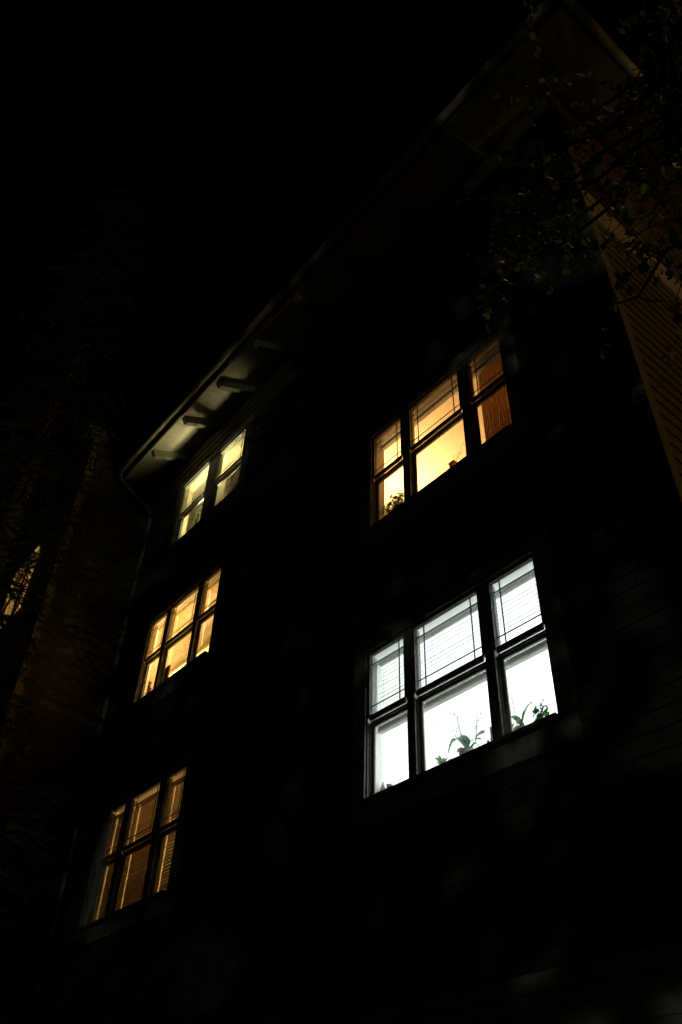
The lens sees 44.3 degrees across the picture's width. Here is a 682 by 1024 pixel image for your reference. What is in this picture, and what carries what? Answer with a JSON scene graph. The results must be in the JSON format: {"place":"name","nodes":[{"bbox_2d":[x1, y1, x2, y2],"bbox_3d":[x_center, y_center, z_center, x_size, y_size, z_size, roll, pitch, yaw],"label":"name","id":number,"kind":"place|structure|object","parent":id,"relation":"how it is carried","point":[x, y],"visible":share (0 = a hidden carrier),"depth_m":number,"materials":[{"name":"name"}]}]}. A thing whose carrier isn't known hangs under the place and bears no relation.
{"place":"outdoors","nodes":[
{"label":"outdoors","id":0,"kind":"place"},
{"bbox_2d":[0,0,681,522],"label":"sky","id":1,"kind":"structure","parent":0,"point":[245,133],"materials":[{"name":"black"}]},
{"label":"ground","id":2,"kind":"structure","parent":0,"visible":0},
{"bbox_2d":[0,188,153,956],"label":"conifer tree","id":3,"kind":"object","parent":2,"relation":"on","point":[24,486],"visible":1,"depth_m":12.24,"materials":[{"name":"green plant"}]},
{"bbox_2d":[0,0,681,1023],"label":"apartment building","id":4,"kind":"structure","parent":2,"relation":"on","point":[530,872],"depth_m":8.80,"materials":[{"name":"paint"}]},
{"bbox_2d":[0,534,46,633],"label":"window","id":5,"kind":"structure","parent":4,"relation":"in","point":[36,549],"depth_m":15.65,"materials":[{"name":"paint"}]},
{"bbox_2d":[98,803,140,918],"bbox_3d":[-2.882,4.556,10.847,0.056,1.434,0.617,29,-48,-27],"label":"venetian blind","id":6,"kind":"object","parent":4,"relation":"attached to","point":[108,881],"visible":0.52,"depth_m":10.84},
{"bbox_2d":[73,746,197,949],"bbox_3d":[-2.477,4.204,10.403,0.335,1.889,2.368,29,-48,-27],"label":"window","id":7,"kind":"structure","parent":4,"relation":"in","point":[152,904],"depth_m":10.36,"materials":[{"name":"paint"}]},
{"bbox_2d":[122,783,175,907],"bbox_3d":[-2.395,4.175,10.392,0.056,1.434,0.882,29,-48,-27],"label":"venetian blind","id":8,"kind":"object","parent":4,"relation":"attached to","point":[135,878],"visible":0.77,"depth_m":10.41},
{"bbox_2d":[144,612,178,694],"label":"venetian blind","id":9,"kind":"object","parent":4,"relation":"attached to","point":[154,669],"visible":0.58,"depth_m":12.92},
{"bbox_2d":[163,665,170,680],"bbox_3d":[-2.587,2.474,12.248,0.023,0.446,0.221,29,-48,-27],"label":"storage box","id":10,"kind":"object","parent":4,"relation":"on","point":[167,672],"visible":0.4,"depth_m":12.28,"materials":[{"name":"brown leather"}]},
{"bbox_2d":[158,775,184,891],"bbox_3d":[-1.954,3.829,9.980,0.056,1.434,0.475,29,-48,-27],"label":"venetian blind","id":11,"kind":"object","parent":4,"relation":"attached to","point":[166,866],"visible":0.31,"depth_m":9.99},
{"bbox_2d":[124,550,230,725],"bbox_3d":[-2.339,1.900,12.352,0.335,1.889,2.408,29,-48,-27],"label":"window","id":12,"kind":"structure","parent":4,"relation":"in","point":[138,705],"depth_m":12.33,"materials":[{"name":"paint"}]},
{"bbox_2d":[169,585,210,674],"bbox_3d":[-2.259,1.755,12.460,0.056,1.123,0.919,29,-48,-27],"label":"venetian blind","id":13,"kind":"object","parent":4,"relation":"attached to","point":[182,659],"visible":0.63,"depth_m":12.46,"materials":[{"name":"beige plastic"}]},
{"bbox_2d":[192,514,199,526],"bbox_3d":[-2.507,0.326,14.344,0.108,0.671,0.160,29,-48,-27],"label":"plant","id":14,"kind":"object","parent":4,"relation":"on","point":[196,519],"visible":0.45,"depth_m":14.48,"materials":[{"name":"green plant"}]},
{"bbox_2d":[193,504,202,523],"bbox_3d":[-2.438,0.243,14.375,0.031,1.080,0.570,29,-48,-27],"label":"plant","id":15,"kind":"object","parent":4,"relation":"hanging from","point":[198,510],"visible":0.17,"depth_m":14.72,"materials":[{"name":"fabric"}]},
{"bbox_2d":[163,413,253,565],"bbox_3d":[-2.171,-0.320,14.170,0.335,1.889,2.347,29,-48,-27],"label":"window","id":16,"kind":"structure","parent":4,"relation":"in","point":[210,469],"depth_m":14.22,"materials":[{"name":"paint"}]},
{"bbox_2d":[199,577,219,649],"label":"venetian blind","id":17,"kind":"object","parent":4,"relation":"attached to","point":[206,640],"visible":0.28,"depth_m":12.04,"materials":[{"name":"beige plastic"}]},
{"bbox_2d":[223,467,239,497],"bbox_3d":[-1.699,-0.351,13.698,0.050,1.120,0.943,29,-48,-27],"label":"curtain","id":18,"kind":"object","parent":4,"relation":"hanging from","point":[231,481],"visible":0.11,"depth_m":14.05,"materials":[{"name":"fabric"}]},
{"bbox_2d":[379,781,385,790],"bbox_3d":[0.374,2.500,7.417,0.070,0.235,0.070,29,-48,-27],"label":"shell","id":19,"kind":"object","parent":4,"relation":"on","point":[383,787],"visible":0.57,"depth_m":7.44},
{"bbox_2d":[381,491,403,516],"bbox_3d":[0.615,0.020,9.395,0.219,0.521,0.492,29,-48,-27],"label":"potted fern","id":20,"kind":"object","parent":4,"relation":"on","point":[395,503],"visible":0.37,"depth_m":9.46,"materials":[{"name":"plant"}]},
{"bbox_2d":[380,415,416,451],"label":"venetian blind","id":21,"kind":"object","parent":4,"relation":"attached to","point":[388,442],"visible":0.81,"depth_m":10.12,"materials":[{"name":"beige plastic"}]},
{"bbox_2d":[377,637,427,734],"bbox_3d":[0.565,1.621,7.854,0.056,0.765,0.629,29,-48,-27],"label":"venetian blind","id":22,"kind":"object","parent":4,"relation":"attached to","point":[392,724],"visible":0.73,"depth_m":7.84,"materials":[{"name":"white plastic"}]},
{"bbox_2d":[433,756,449,763],"bbox_3d":[0.857,2.151,6.976,0.163,0.204,0.192,3,-41,-1],"label":"plant","id":23,"kind":"object","parent":4,"relation":"on","point":[439,759],"visible":0.32,"depth_m":6.98,"materials":[{"name":"green plant"}]},
{"bbox_2d":[360,313,530,555],"bbox_3d":[1.085,-0.793,9.162,0.335,1.889,2.416,29,-48,-27],"label":"window","id":24,"kind":"structure","parent":4,"relation":"in","point":[375,528],"depth_m":9.08,"materials":[{"name":"paint"}]},
{"bbox_2d":[416,367,475,422],"bbox_3d":[1.191,-1.332,9.599,0.056,0.125,0.928,29,-48,-27],"label":"venetian blind","id":25,"kind":"object","parent":4,"relation":"attached to","point":[445,395],"visible":0.77,"depth_m":9.64,"materials":[{"name":"beige plastic"}]},
{"bbox_2d":[448,442,463,467],"bbox_3d":[1.240,-0.483,8.832,0.080,0.567,0.215,29,-48,-27],"label":"potted plant","id":26,"kind":"object","parent":4,"relation":"on","point":[451,463],"visible":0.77,"depth_m":8.90,"materials":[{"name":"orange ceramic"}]},
{"bbox_2d":[422,592,508,709],"bbox_3d":[1.069,1.227,7.383,0.056,0.765,0.949,29,-48,-27],"label":"venetian blind","id":27,"kind":"object","parent":4,"relation":"attached to","point":[461,688],"visible":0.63,"depth_m":7.37,"materials":[{"name":"white plastic"}]},
{"bbox_2d":[448,711,484,754],"bbox_3d":[1.045,1.876,6.942,0.166,0.585,0.437,29,-48,-27],"label":"potted orchid","id":28,"kind":"object","parent":4,"relation":"in","point":[465,742],"visible":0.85,"depth_m":6.91,"materials":[{"name":"plant"}]},
{"bbox_2d":[351,527,582,832],"bbox_3d":[0.980,1.494,7.174,0.335,1.889,2.477,29,-48,-27],"label":"window","id":29,"kind":"structure","parent":4,"relation":"in","point":[508,748],"depth_m":7.06,"materials":[{"name":"paint"}]},
{"bbox_2d":[473,346,500,375],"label":"venetian blind","id":30,"kind":"object","parent":4,"relation":"attached to","point":[488,360],"visible":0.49,"depth_m":9.18,"materials":[{"name":"beige plastic"}]},
{"bbox_2d":[478,357,511,440],"bbox_3d":[1.657,-1.129,8.712,0.020,1.600,0.502,29,-48,-27],"label":"curtain","id":31,"kind":"object","parent":4,"relation":"hanging from","point":[496,413],"visible":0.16,"depth_m":8.76,"materials":[{"name":"brown fabric"}]},
{"bbox_2d":[510,692,531,730],"bbox_3d":[1.400,1.607,6.571,0.246,0.519,0.134,-16,-45,20],"label":"potted orchid","id":32,"kind":"object","parent":4,"relation":"in","point":[518,720],"visible":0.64,"depth_m":6.56,"materials":[{"name":"plant"}]},
{"bbox_2d":[497,570,547,668],"bbox_3d":[1.537,0.860,6.946,0.056,0.765,0.516,29,-48,-27],"label":"venetian blind","id":33,"kind":"object","parent":4,"relation":"attached to","point":[526,654],"visible":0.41,"depth_m":6.89,"materials":[{"name":"white plastic"}]},
{"bbox_2d":[532,699,548,720],"bbox_3d":[1.529,1.586,6.388,0.132,0.315,0.136,-8,-42,11],"label":"potted violet","id":34,"kind":"object","parent":4,"relation":"on","point":[541,714],"visible":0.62,"depth_m":6.42,"materials":[{"name":"plant"}]},
{"bbox_2d":[446,0,681,388],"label":"broadleaf tree","id":35,"kind":"object","parent":2,"relation":"on","point":[664,111],"visible":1,"depth_m":4.94,"materials":[{"name":"green plant"}]}
]}

